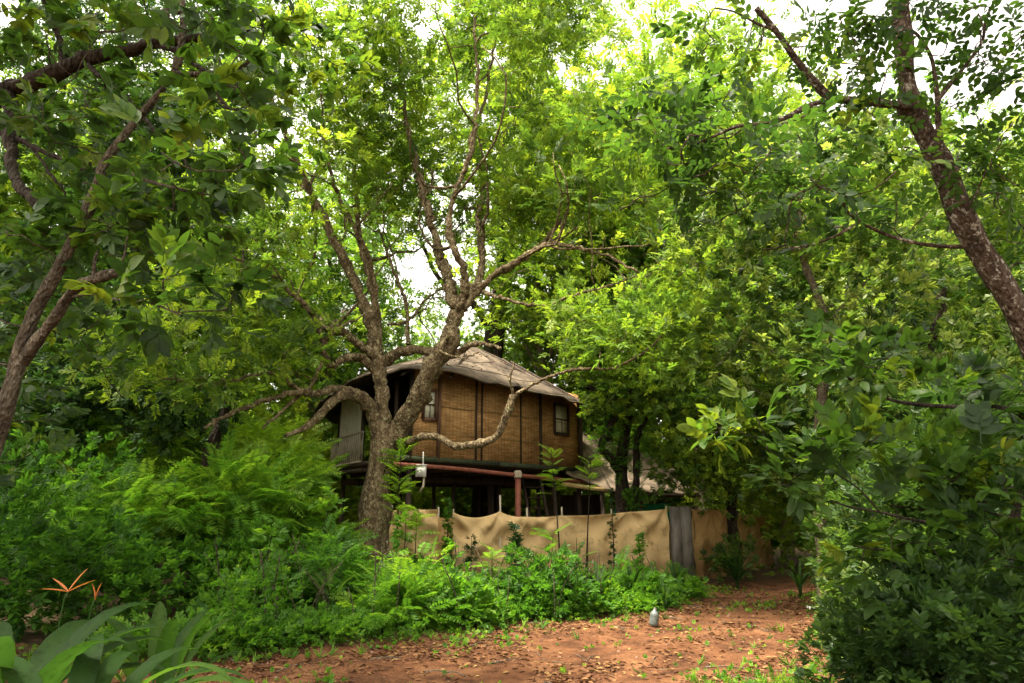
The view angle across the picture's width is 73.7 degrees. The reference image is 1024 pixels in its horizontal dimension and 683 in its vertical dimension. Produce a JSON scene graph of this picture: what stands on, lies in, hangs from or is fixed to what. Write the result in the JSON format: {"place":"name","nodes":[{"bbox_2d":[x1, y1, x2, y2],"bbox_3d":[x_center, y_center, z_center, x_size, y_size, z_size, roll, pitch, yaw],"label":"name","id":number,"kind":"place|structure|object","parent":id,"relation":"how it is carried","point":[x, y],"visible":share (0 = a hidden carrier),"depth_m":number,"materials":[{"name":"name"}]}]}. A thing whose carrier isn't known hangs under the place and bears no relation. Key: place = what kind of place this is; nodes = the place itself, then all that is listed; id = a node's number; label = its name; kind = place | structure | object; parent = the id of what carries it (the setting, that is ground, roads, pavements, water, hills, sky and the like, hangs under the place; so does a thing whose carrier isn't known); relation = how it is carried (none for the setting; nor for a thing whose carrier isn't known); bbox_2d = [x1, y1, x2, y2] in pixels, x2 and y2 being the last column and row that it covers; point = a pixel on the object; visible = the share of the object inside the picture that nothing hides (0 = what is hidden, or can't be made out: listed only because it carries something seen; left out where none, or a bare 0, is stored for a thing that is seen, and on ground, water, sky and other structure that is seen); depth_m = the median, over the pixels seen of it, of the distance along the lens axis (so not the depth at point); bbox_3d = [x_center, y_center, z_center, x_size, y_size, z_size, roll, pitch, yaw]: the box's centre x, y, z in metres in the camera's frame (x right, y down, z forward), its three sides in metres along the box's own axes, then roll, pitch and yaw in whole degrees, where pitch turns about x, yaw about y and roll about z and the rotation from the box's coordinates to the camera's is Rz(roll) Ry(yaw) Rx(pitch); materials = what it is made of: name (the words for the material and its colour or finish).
{"place":"outdoors","nodes":[
{"label":"outdoors","id":0,"kind":"place"},
{"bbox_2d":[0,545,843,682],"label":"ground","id":1,"kind":"structure","parent":0,"point":[567,646],"depth_m":9.00,"materials":[{"name":"brown soil"}]},
{"bbox_2d":[0,34,122,465],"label":"background tree","id":2,"kind":"object","parent":1,"relation":"on","point":[31,182],"visible":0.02,"depth_m":19.99,"materials":[{"name":"green plant"}]},
{"bbox_2d":[49,569,93,627],"bbox_3d":[-2.705,2.035,4.029,0.303,1.323,0.069,1,-15,-5],"label":"flower stalk","id":3,"kind":"object","parent":1,"relation":"on","point":[65,588],"visible":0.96,"depth_m":4.15,"materials":[{"name":"orange plant"}]},
{"bbox_2d":[0,602,173,682],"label":"broadleaf plant","id":4,"kind":"object","parent":1,"relation":"on","point":[57,652],"visible":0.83,"depth_m":3.29,"materials":[{"name":"green plant"}]},
{"bbox_2d":[84,584,100,641],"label":"flower stalk","id":5,"kind":"object","parent":1,"relation":"on","point":[95,595],"visible":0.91,"depth_m":4.13,"materials":[{"name":"orange plant"}]},
{"bbox_2d":[0,633,251,682],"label":"broadleaf plant","id":6,"kind":"object","parent":1,"relation":"on","point":[86,667],"visible":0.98,"depth_m":2.89,"materials":[{"name":"green plant"}]},
{"bbox_2d":[0,0,258,522],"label":"background tree","id":7,"kind":"object","parent":1,"relation":"on","point":[25,173],"visible":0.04,"depth_m":18.87,"materials":[{"name":"green plant"}]},
{"bbox_2d":[33,269,254,534],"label":"background tree","id":8,"kind":"object","parent":1,"relation":"on","point":[156,426],"depth_m":27.79,"materials":[{"name":"green plant"}]},
{"bbox_2d":[0,0,295,579],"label":"bushy tree","id":9,"kind":"object","parent":1,"relation":"on","point":[175,172],"visible":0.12,"depth_m":18.44,"materials":[{"name":"green plant"}]},
{"bbox_2d":[0,144,318,579],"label":"bushy tree","id":10,"kind":"object","parent":1,"relation":"on","point":[173,422],"visible":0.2,"depth_m":14.87,"materials":[{"name":"green plant"}]},
{"bbox_2d":[0,0,327,456],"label":"pale bark tree","id":11,"kind":"object","parent":1,"relation":"on","point":[210,169],"visible":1,"depth_m":5.13,"materials":[{"name":"green plant"}]},
{"bbox_2d":[100,601,241,682],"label":"broadleaf plant","id":12,"kind":"object","parent":1,"relation":"on","point":[184,637],"visible":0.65,"depth_m":4.34,"materials":[{"name":"green plant"}]},
{"bbox_2d":[0,398,378,641],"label":"thicket","id":13,"kind":"object","parent":1,"relation":"on","point":[282,482],"visible":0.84,"depth_m":11.35,"materials":[{"name":"green plant"}]},
{"bbox_2d":[0,0,381,486],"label":"overhanging tree","id":14,"kind":"object","parent":1,"relation":"on","point":[53,75],"visible":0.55,"depth_m":7.83,"materials":[{"name":"green plant"}]},
{"bbox_2d":[94,112,344,568],"bbox_3d":[-11.057,-1.013,25.469,10.305,18.578,10.201,9,-18,-32],"label":"background tree","id":15,"kind":"object","parent":1,"relation":"on","point":[297,284],"visible":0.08,"depth_m":26.08,"materials":[{"name":"green plant"}]},
{"bbox_2d":[235,524,288,608],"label":"leafy sapling","id":16,"kind":"object","parent":1,"relation":"on","point":[259,537],"visible":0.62,"depth_m":10.16,"materials":[{"name":"green plant"}]},
{"bbox_2d":[200,317,335,531],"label":"background tree","id":17,"kind":"object","parent":1,"relation":"on","point":[266,409],"visible":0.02,"depth_m":36.00,"materials":[{"name":"green plant"}]},
{"bbox_2d":[236,215,391,528],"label":"background tree","id":18,"kind":"object","parent":1,"relation":"on","point":[253,397],"visible":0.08,"depth_m":30.76,"materials":[{"name":"green plant"}]},
{"bbox_2d":[299,480,348,572],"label":"leafy sapling","id":19,"kind":"object","parent":1,"relation":"on","point":[325,503],"visible":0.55,"depth_m":12.82,"materials":[{"name":"green plant"}]},
{"bbox_2d":[201,88,449,549],"bbox_3d":[-8.061,-0.517,30.598,12.473,20.320,12.473,-7,-16,26],"label":"background tree","id":20,"kind":"object","parent":1,"relation":"on","point":[386,288],"visible":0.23,"depth_m":28.93,"materials":[{"name":"green plant"}]},
{"bbox_2d":[297,562,359,611],"bbox_3d":[-2.797,3.807,10.267,1.008,0.877,0.621,-14,-20,43],"label":"bladed plant","id":21,"kind":"object","parent":1,"relation":"on","point":[329,572],"visible":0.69,"depth_m":10.39,"materials":[{"name":"green plant"}]},
{"bbox_2d":[32,0,748,564],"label":"forked tree","id":22,"kind":"object","parent":1,"relation":"on","point":[654,318],"visible":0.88,"depth_m":15.31,"materials":[{"name":"green plant"}]},
{"bbox_2d":[82,515,714,661],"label":"undergrowth","id":23,"kind":"object","parent":1,"relation":"on","point":[251,624],"visible":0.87,"depth_m":10.64,"materials":[{"name":"green plant"}]},
{"bbox_2d":[328,290,470,505],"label":"background tree","id":24,"kind":"object","parent":1,"relation":"on","point":[426,334],"visible":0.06,"depth_m":37.65,"materials":[{"name":"green plant"}]},
{"bbox_2d":[377,436,422,560],"bbox_3d":[-2.445,3.695,14.582,1.126,3.410,1.230,0,-15,0],"label":"feathery plant","id":25,"kind":"object","parent":1,"relation":"on","point":[405,483],"visible":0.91,"depth_m":14.71,"materials":[{"name":"green plant"}]},
{"bbox_2d":[389,511,414,567],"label":"broadleaf sapling","id":26,"kind":"object","parent":1,"relation":"on","point":[395,540],"visible":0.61,"depth_m":13.53,"materials":[{"name":"green plant"}]},
{"bbox_2d":[390,508,440,573],"bbox_3d":[-1.985,4.375,14.141,1.148,1.848,1.141,0,-15,0],"label":"feathery plant","id":27,"kind":"object","parent":1,"relation":"on","point":[415,513],"visible":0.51,"depth_m":14.21,"materials":[{"name":"green plant"}]},
{"bbox_2d":[9,345,834,546],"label":"forest","id":28,"kind":"object","parent":1,"relation":"on","point":[800,540],"visible":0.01,"depth_m":44.04,"materials":[{"name":"green plant"}]},
{"bbox_2d":[5,583,844,682],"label":"fallen leaves","id":29,"kind":"object","parent":1,"relation":"on","point":[440,646],"visible":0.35,"depth_m":8.76,"materials":[{"name":"brown plant"}]},
{"bbox_2d":[15,585,861,682],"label":"ground cover","id":30,"kind":"object","parent":1,"relation":"on","point":[723,676],"visible":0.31,"depth_m":8.94,"materials":[{"name":"green plant"}]},
{"bbox_2d":[204,529,685,643],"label":"plants","id":31,"kind":"object","parent":1,"relation":"on","point":[334,570],"visible":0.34,"depth_m":10.85,"materials":[{"name":"green plant"}]},
{"bbox_2d":[440,497,455,571],"bbox_3d":[-1.477,4.655,15.724,0.428,2.128,0.434,6,-16,-21],"label":"vine covered post","id":32,"kind":"object","parent":1,"relation":"on","point":[447,527],"visible":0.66,"depth_m":15.81,"materials":[{"name":"green plant"}]},
{"bbox_2d":[4,397,900,575],"bbox_3d":[-1.298,4.378,26.032,37.373,8.682,18.907,0,-15,0],"label":"thicket","id":33,"kind":"object","parent":1,"relation":"on","point":[508,494],"visible":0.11,"depth_m":24.44,"materials":[{"name":"green leaf"}]},
{"bbox_2d":[315,347,593,541],"bbox_3d":[-2.012,4.011,23.219,9.336,7.410,9.577,9,-17,-30],"label":"treehouse","id":34,"kind":"object","parent":1,"relation":"on","point":[468,402],"visible":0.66,"depth_m":20.71,"materials":[{"name":"brown wicker"}]},
{"bbox_2d":[415,452,426,492],"bbox_3d":[-2.382,3.421,17.869,0.310,1.065,0.150,0,-15,0],"label":"meter box","id":35,"kind":"object","parent":34,"relation":"attached to","point":[422,472],"visible":0.94,"depth_m":17.81,"materials":[{"name":"white metal"}]},
{"bbox_2d":[421,388,437,421],"bbox_3d":[-2.256,1.735,18.796,0.534,0.930,0.128,11,-18,-36],"label":"window","id":36,"kind":"structure","parent":34,"relation":"in","point":[429,413],"depth_m":18.80,"materials":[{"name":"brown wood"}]},
{"bbox_2d":[311,353,563,412],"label":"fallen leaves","id":37,"kind":"object","parent":34,"relation":"on","point":[472,367],"visible":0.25,"depth_m":21.07,"materials":[{"name":"brown plant"}]},
{"bbox_2d":[553,402,569,436],"bbox_3d":[1.608,2.538,22.206,0.126,1.060,0.844,-13,-20,41],"label":"window","id":38,"kind":"structure","parent":34,"relation":"in","point":[560,410],"depth_m":22.21,"materials":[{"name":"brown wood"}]},
{"bbox_2d":[439,536,470,573],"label":"broadleaf sapling","id":39,"kind":"object","parent":1,"relation":"on","point":[448,557],"visible":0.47,"depth_m":13.26,"materials":[{"name":"green plant"}]},
{"bbox_2d":[462,533,478,574],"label":"dark sapling","id":40,"kind":"object","parent":1,"relation":"on","point":[469,558],"visible":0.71,"depth_m":14.93,"materials":[{"name":"green plant"}]},
{"bbox_2d":[436,312,515,510],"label":"background tree","id":41,"kind":"object","parent":1,"relation":"on","point":[481,348],"depth_m":43.27,"materials":[{"name":"green plant"}]},
{"bbox_2d":[139,601,827,682],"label":"twig litter","id":42,"kind":"object","parent":1,"relation":"on","point":[820,670],"visible":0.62,"depth_m":8.27,"materials":[{"name":"brown plant"}]},
{"bbox_2d":[468,543,505,584],"bbox_3d":[-0.334,4.438,12.958,0.878,1.220,0.800,-9,-17,32],"label":"feathery plant","id":43,"kind":"object","parent":1,"relation":"on","point":[491,554],"visible":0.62,"depth_m":12.94,"materials":[{"name":"green plant"}]},
{"bbox_2d":[210,593,813,682],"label":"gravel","id":44,"kind":"structure","parent":1,"relation":"on","point":[583,650],"depth_m":8.98,"materials":[{"name":"brown gravel"}]},
{"bbox_2d":[499,567,528,593],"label":"bladed plant","id":45,"kind":"object","parent":1,"relation":"on","point":[507,574],"visible":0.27,"depth_m":12.68,"materials":[{"name":"green plant"}]},
{"bbox_2d":[506,521,525,576],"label":"dark sapling","id":46,"kind":"object","parent":1,"relation":"on","point":[515,534],"visible":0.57,"depth_m":14.57,"materials":[{"name":"green plant"}]},
{"bbox_2d":[389,495,670,575],"bbox_3d":[0.694,4.994,17.038,7.564,2.250,0.435,5,-16,-19],"label":"cloth fence","id":47,"kind":"object","parent":1,"relation":"on","point":[493,531],"visible":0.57,"depth_m":17.18,"materials":[{"name":"fabric"}]},
{"bbox_2d":[394,9,669,516],"bbox_3d":[1.833,-2.900,28.995,13.261,24.152,13.397,3,-15,-12],"label":"background tree","id":48,"kind":"object","parent":1,"relation":"on","point":[522,331],"visible":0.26,"depth_m":27.93,"materials":[{"name":"green plant"}]},
{"bbox_2d":[432,252,632,511],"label":"background tree","id":49,"kind":"object","parent":1,"relation":"on","point":[482,333],"visible":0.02,"depth_m":33.99,"materials":[{"name":"green plant"}]},
{"bbox_2d":[321,0,747,517],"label":"epiphyte tree","id":50,"kind":"object","parent":1,"relation":"on","point":[498,98],"visible":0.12,"depth_m":30.24,"materials":[{"name":"green plant"}]},
{"bbox_2d":[529,523,571,567],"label":"banana sapling","id":51,"kind":"object","parent":1,"relation":"on","point":[550,538],"visible":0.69,"depth_m":14.42,"materials":[{"name":"green plant"}]},
{"bbox_2d":[535,444,568,547],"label":"slim tree","id":52,"kind":"object","parent":1,"relation":"on","point":[550,476],"visible":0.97,"depth_m":17.18,"materials":[{"name":"green plant"}]},
{"bbox_2d":[563,538,593,579],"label":"broadleaf sapling","id":53,"kind":"object","parent":1,"relation":"on","point":[579,549],"visible":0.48,"depth_m":14.42,"materials":[{"name":"green plant"}]},
{"bbox_2d":[575,455,603,567],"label":"slim tree","id":54,"kind":"object","parent":1,"relation":"on","point":[598,461],"visible":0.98,"depth_m":17.70,"materials":[{"name":"green plant"}]},
{"bbox_2d":[495,195,692,513],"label":"background tree","id":55,"kind":"object","parent":1,"relation":"on","point":[585,421],"visible":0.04,"depth_m":30.02,"materials":[{"name":"green plant"}]},
{"bbox_2d":[578,561,624,591],"bbox_3d":[1.653,4.593,12.851,0.946,0.821,0.957,10,-18,-32],"label":"bladed plant","id":56,"kind":"object","parent":1,"relation":"on","point":[605,575],"visible":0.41,"depth_m":12.96,"materials":[{"name":"green plant"}]},
{"bbox_2d":[606,488,620,569],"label":"creeper","id":57,"kind":"object","parent":1,"relation":"on","point":[611,501],"visible":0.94,"depth_m":17.23,"materials":[{"name":"green plant"}]},
{"bbox_2d":[565,261,692,545],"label":"background tree","id":58,"kind":"object","parent":1,"relation":"on","point":[644,437],"visible":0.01,"depth_m":37.02,"materials":[{"name":"green plant"}]},
{"bbox_2d":[560,433,700,563],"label":"open shed","id":59,"kind":"structure","parent":1,"relation":"on","point":[568,503],"depth_m":23.36,"materials":[{"name":"fabric"}]},
{"bbox_2d":[613,503,671,521],"bbox_3d":[4.519,5.940,23.663,2.221,0.688,0.016,3,-15,-10],"label":"green tarp","id":60,"kind":"object","parent":59,"relation":"hanging from","point":[659,506],"visible":0.13,"depth_m":23.79,"materials":[{"name":"green fabric"}]},
{"bbox_2d":[614,558,661,587],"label":"bladed plant","id":61,"kind":"object","parent":1,"relation":"on","point":[629,578],"visible":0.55,"depth_m":13.34,"materials":[{"name":"green plant"}]},
{"bbox_2d":[630,531,648,571],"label":"leafy sapling","id":62,"kind":"object","parent":1,"relation":"on","point":[640,546],"visible":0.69,"depth_m":15.68,"materials":[{"name":"green plant"}]},
{"bbox_2d":[649,607,658,626],"bbox_3d":[2.330,4.522,11.217,0.166,0.298,0.150,0,-15,0],"label":"plastic jug","id":63,"kind":"object","parent":1,"relation":"on","point":[654,618],"visible":1,"depth_m":11.16,"materials":[{"name":"white plastic"}]},
{"bbox_2d":[654,578,678,610],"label":"bladed plant","id":64,"kind":"object","parent":1,"relation":"on","point":[664,594],"visible":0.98,"depth_m":12.74,"materials":[{"name":"green plant"}]},
{"bbox_2d":[650,562,697,581],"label":"bladed plant","id":65,"kind":"object","parent":1,"relation":"on","point":[673,571],"visible":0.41,"depth_m":14.88,"materials":[{"name":"green plant"}]},
{"bbox_2d":[544,252,810,519],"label":"tree","id":66,"kind":"object","parent":1,"relation":"on","point":[660,405],"visible":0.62,"depth_m":19.04,"materials":[{"name":"green plant"}]},
{"bbox_2d":[509,0,849,512],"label":"background tree","id":67,"kind":"object","parent":1,"relation":"on","point":[661,59],"visible":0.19,"depth_m":25.42,"materials":[{"name":"green plant"}]},
{"bbox_2d":[669,506,694,578],"bbox_3d":[4.548,5.454,18.289,0.581,2.015,0.100,0,-15,0],"label":"gate board","id":68,"kind":"object","parent":1,"relation":"on","point":[680,525],"visible":0.71,"depth_m":18.29,"materials":[{"name":"grey wood"}]},
{"bbox_2d":[558,37,837,502],"bbox_3d":[8.630,-2.317,33.489,15.592,25.400,15.592,4,-15,-15],"label":"background tree","id":69,"kind":"object","parent":1,"relation":"on","point":[769,50],"depth_m":30.02,"materials":[{"name":"green plant"}]},
{"bbox_2d":[599,108,807,549],"bbox_3d":[8.348,-0.311,29.791,11.491,19.432,10.654,9,-17,-30],"label":"background tree","id":70,"kind":"object","parent":1,"relation":"on","point":[708,378],"depth_m":26.55,"materials":[{"name":"green plant"}]},
{"bbox_2d":[691,507,728,578],"bbox_3d":[5.808,5.773,19.495,0.189,2.000,2.696,-12,-19,39],"label":"cloth screen","id":71,"kind":"object","parent":1,"relation":"on","point":[709,528],"visible":0.58,"depth_m":19.10,"materials":[{"name":"fabric"}]},
{"bbox_2d":[707,545,760,588],"bbox_3d":[5.638,5.711,17.331,1.552,1.060,1.290,0,-15,0],"label":"bladed plant","id":72,"kind":"object","parent":1,"relation":"on","point":[735,568],"visible":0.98,"depth_m":17.18,"materials":[{"name":"green plant"}]},
{"bbox_2d":[650,186,856,575],"bbox_3d":[7.511,0.712,20.972,5.908,12.799,6.015,0,-15,0],"label":"bushy tree","id":73,"kind":"object","parent":1,"relation":"on","point":[802,419],"visible":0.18,"depth_m":20.08,"materials":[{"name":"green plant"}]},
{"bbox_2d":[736,510,773,570],"bbox_3d":[7.926,6.504,22.165,0.236,1.950,2.791,-12,-19,38],"label":"cloth screen","id":74,"kind":"object","parent":1,"relation":"on","point":[765,556],"visible":0.63,"depth_m":22.13,"materials":[{"name":"fabric"}]},
{"bbox_2d":[624,11,911,564],"bbox_3d":[9.541,-2.965,27.195,12.785,23.318,13.789,14,-20,-43],"label":"background tree","id":75,"kind":"object","parent":1,"relation":"on","point":[771,84],"visible":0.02,"depth_m":25.98,"materials":[{"name":"green plant"}]},
{"bbox_2d":[565,0,1023,358],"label":"spotted bark tree","id":76,"kind":"object","parent":1,"relation":"on","point":[992,267],"visible":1,"depth_m":5.30,"materials":[{"name":"green plant"}]},
{"bbox_2d":[781,558,812,598],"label":"bladed plant","id":77,"kind":"object","parent":1,"relation":"on","point":[799,579],"visible":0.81,"depth_m":14.98,"materials":[{"name":"green plant"}]},
{"bbox_2d":[657,78,986,611],"bbox_3d":[5.813,-0.308,13.005,6.188,10.646,3.806,0,-15,0],"label":"slender tree","id":78,"kind":"object","parent":1,"relation":"on","point":[749,232],"visible":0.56,"depth_m":12.91,"materials":[{"name":"green plant"}]},
{"bbox_2d":[676,305,1023,681],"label":"branching shrub","id":79,"kind":"object","parent":1,"relation":"on","point":[977,426],"visible":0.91,"depth_m":5.83,"materials":[{"name":"green plant"}]},
{"bbox_2d":[695,342,1023,682],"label":"bushes","id":80,"kind":"object","parent":1,"relation":"on","point":[896,638],"visible":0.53,"depth_m":5.81,"materials":[{"name":"green plant"}]},
{"bbox_2d":[697,67,1023,486],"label":"background tree","id":81,"kind":"object","parent":1,"relation":"on","point":[893,145],"visible":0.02,"depth_m":24.23,"materials":[{"name":"green plant"}]},
{"bbox_2d":[783,104,1023,449],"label":"bushy tree","id":82,"kind":"object","parent":1,"relation":"on","point":[937,321],"visible":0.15,"depth_m":15.61,"materials":[{"name":"green plant"}]},
{"bbox_2d":[789,67,1023,405],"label":"background tree","id":83,"kind":"object","parent":1,"relation":"on","point":[949,296],"visible":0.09,"depth_m":19.66,"materials":[{"name":"green plant"}]},
{"bbox_2d":[884,73,1023,337],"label":"background tree","id":84,"kind":"object","parent":1,"relation":"on","point":[990,110],"visible":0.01,"depth_m":25.61,"materials":[{"name":"green plant"}]},
{"bbox_2d":[931,151,1023,389],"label":"background tree","id":85,"kind":"object","parent":1,"relation":"on","point":[999,254],"visible":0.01,"depth_m":21.23,"materials":[{"name":"green plant"}]},
{"bbox_2d":[14,585,859,682],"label":"grass","id":86,"kind":"structure","parent":0,"point":[254,658],"depth_m":8.87,"materials":[{"name":"green plant"}]},
{"bbox_2d":[0,0,1023,492],"label":"sky","id":87,"kind":"structure","parent":0,"point":[420,276],"materials":[{"name":"white"}]}
]}

